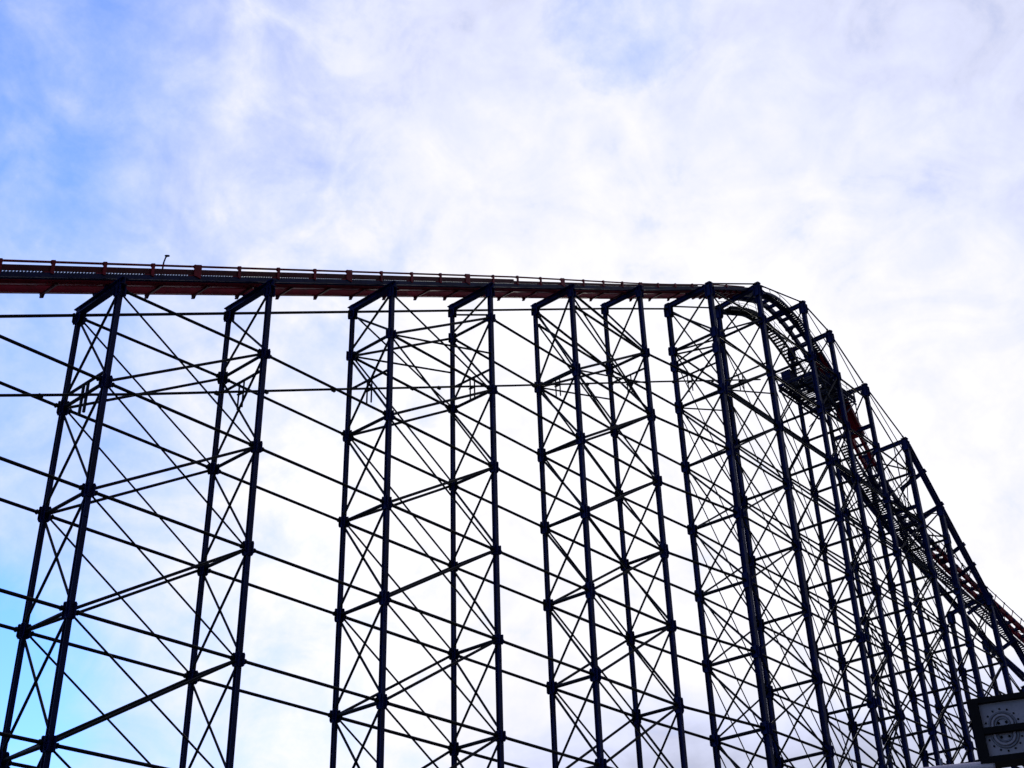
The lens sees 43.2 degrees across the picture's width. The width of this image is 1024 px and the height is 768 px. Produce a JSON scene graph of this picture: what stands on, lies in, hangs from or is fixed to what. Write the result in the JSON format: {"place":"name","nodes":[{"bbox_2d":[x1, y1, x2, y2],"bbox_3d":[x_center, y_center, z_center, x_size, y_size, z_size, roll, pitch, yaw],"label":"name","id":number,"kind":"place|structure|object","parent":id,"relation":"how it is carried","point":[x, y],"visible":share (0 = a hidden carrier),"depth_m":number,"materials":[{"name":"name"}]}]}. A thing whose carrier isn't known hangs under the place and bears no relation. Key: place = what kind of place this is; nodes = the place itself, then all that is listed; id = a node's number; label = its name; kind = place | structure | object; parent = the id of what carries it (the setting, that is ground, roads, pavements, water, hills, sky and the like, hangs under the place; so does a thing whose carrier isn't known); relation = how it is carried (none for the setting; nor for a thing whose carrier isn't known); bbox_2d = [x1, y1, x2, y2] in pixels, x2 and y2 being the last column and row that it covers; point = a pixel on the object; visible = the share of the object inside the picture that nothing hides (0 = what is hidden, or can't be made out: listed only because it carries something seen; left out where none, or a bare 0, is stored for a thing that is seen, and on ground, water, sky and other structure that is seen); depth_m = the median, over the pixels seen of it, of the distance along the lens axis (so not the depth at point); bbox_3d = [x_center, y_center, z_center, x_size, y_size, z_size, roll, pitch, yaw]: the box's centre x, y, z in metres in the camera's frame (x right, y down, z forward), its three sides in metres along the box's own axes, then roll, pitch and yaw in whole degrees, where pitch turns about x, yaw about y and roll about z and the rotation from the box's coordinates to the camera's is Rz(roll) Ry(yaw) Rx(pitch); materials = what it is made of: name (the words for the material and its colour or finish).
{"place":"outdoors","nodes":[
{"label":"outdoors","id":0,"kind":"place"},
{"bbox_2d":[0,0,1023,767],"label":"sky","id":1,"kind":"structure","parent":0,"point":[861,162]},
{"label":"ground","id":2,"kind":"structure","parent":0,"visible":0},
{"bbox_2d":[0,313,101,744],"bbox_3d":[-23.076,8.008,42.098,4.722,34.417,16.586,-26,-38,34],"label":"support tower","id":3,"kind":"structure","parent":2,"relation":"on","point":[17,629],"depth_m":50.36,"materials":[{"name":"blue metal"}]},
{"bbox_2d":[0,276,386,767],"bbox_3d":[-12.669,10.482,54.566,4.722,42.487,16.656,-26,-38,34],"label":"support tower","id":4,"kind":"structure","parent":2,"relation":"on","point":[117,290],"depth_m":54.33,"materials":[{"name":"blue metal"}]},
{"bbox_2d":[329,281,598,767],"bbox_3d":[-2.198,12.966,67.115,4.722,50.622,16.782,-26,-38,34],"label":"support tower","id":5,"kind":"structure","parent":2,"relation":"on","point":[498,735],"depth_m":67.55,"materials":[{"name":"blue metal"}]},
{"bbox_2d":[530,284,764,767],"bbox_3d":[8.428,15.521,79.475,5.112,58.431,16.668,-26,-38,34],"label":"support tower","id":6,"kind":"structure","parent":2,"relation":"on","point":[678,706],"depth_m":80.62,"materials":[{"name":"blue metal"}]},
{"bbox_2d":[0,362,765,415],"bbox_3d":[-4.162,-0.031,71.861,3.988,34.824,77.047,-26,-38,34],"label":"service pipe","id":7,"kind":"object","parent":6,"relation":"attached to","point":[89,381],"visible":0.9,"depth_m":65.45,"materials":[{"name":"metal"}]},
{"bbox_2d":[664,281,874,767],"bbox_3d":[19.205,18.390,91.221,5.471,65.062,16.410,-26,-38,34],"label":"support tower","id":8,"kind":"structure","parent":2,"relation":"on","point":[757,623],"depth_m":92.69,"materials":[{"name":"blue metal"}]},
{"bbox_2d":[0,258,1023,652],"bbox_3d":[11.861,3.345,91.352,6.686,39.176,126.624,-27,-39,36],"label":"coaster track","id":9,"kind":"structure","parent":8,"relation":"on","point":[54,278],"depth_m":72.91,"materials":[{"name":"metal"}]},
{"bbox_2d":[766,300,931,767],"bbox_3d":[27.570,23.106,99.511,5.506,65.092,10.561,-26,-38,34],"label":"support tower","id":10,"kind":"structure","parent":2,"relation":"on","point":[857,622],"depth_m":102.70,"materials":[{"name":"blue metal"}]},
{"bbox_2d":[776,361,856,426],"bbox_3d":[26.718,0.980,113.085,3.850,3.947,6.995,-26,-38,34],"label":"maintenance platform","id":11,"kind":"structure","parent":10,"relation":"attached to","point":[790,377],"depth_m":112.67,"materials":[{"name":"black metal"}]},
{"bbox_2d":[825,383,980,767],"bbox_3d":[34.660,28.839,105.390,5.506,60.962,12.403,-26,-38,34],"label":"support tower","id":12,"kind":"structure","parent":2,"relation":"on","point":[903,443],"depth_m":109.86,"materials":[{"name":"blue metal"}]},
{"bbox_2d":[836,444,1023,767],"bbox_3d":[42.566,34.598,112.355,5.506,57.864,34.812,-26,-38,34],"label":"support tower","id":13,"kind":"structure","parent":2,"relation":"on","point":[959,606],"depth_m":118.78,"materials":[{"name":"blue metal"}]},
{"bbox_2d":[923,758,995,767],"bbox_3d":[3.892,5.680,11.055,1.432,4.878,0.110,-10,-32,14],"label":"roof","id":14,"kind":"object","parent":2,"relation":"on","point":[974,765],"visible":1,"depth_m":12.12,"materials":[{"name":"paint"}]},
{"bbox_2d":[967,691,1023,767],"bbox_3d":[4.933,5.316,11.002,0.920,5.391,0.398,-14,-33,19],"label":"sign","id":15,"kind":"object","parent":2,"relation":"on","point":[998,723],"visible":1,"depth_m":12.19,"materials":[{"name":"grey plastic"}]},
{"bbox_2d":[981,637,1023,767],"bbox_3d":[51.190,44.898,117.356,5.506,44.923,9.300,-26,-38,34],"label":"support tower","id":16,"kind":"structure","parent":2,"relation":"on","point":[989,661],"depth_m":125.70,"materials":[{"name":"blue metal"}]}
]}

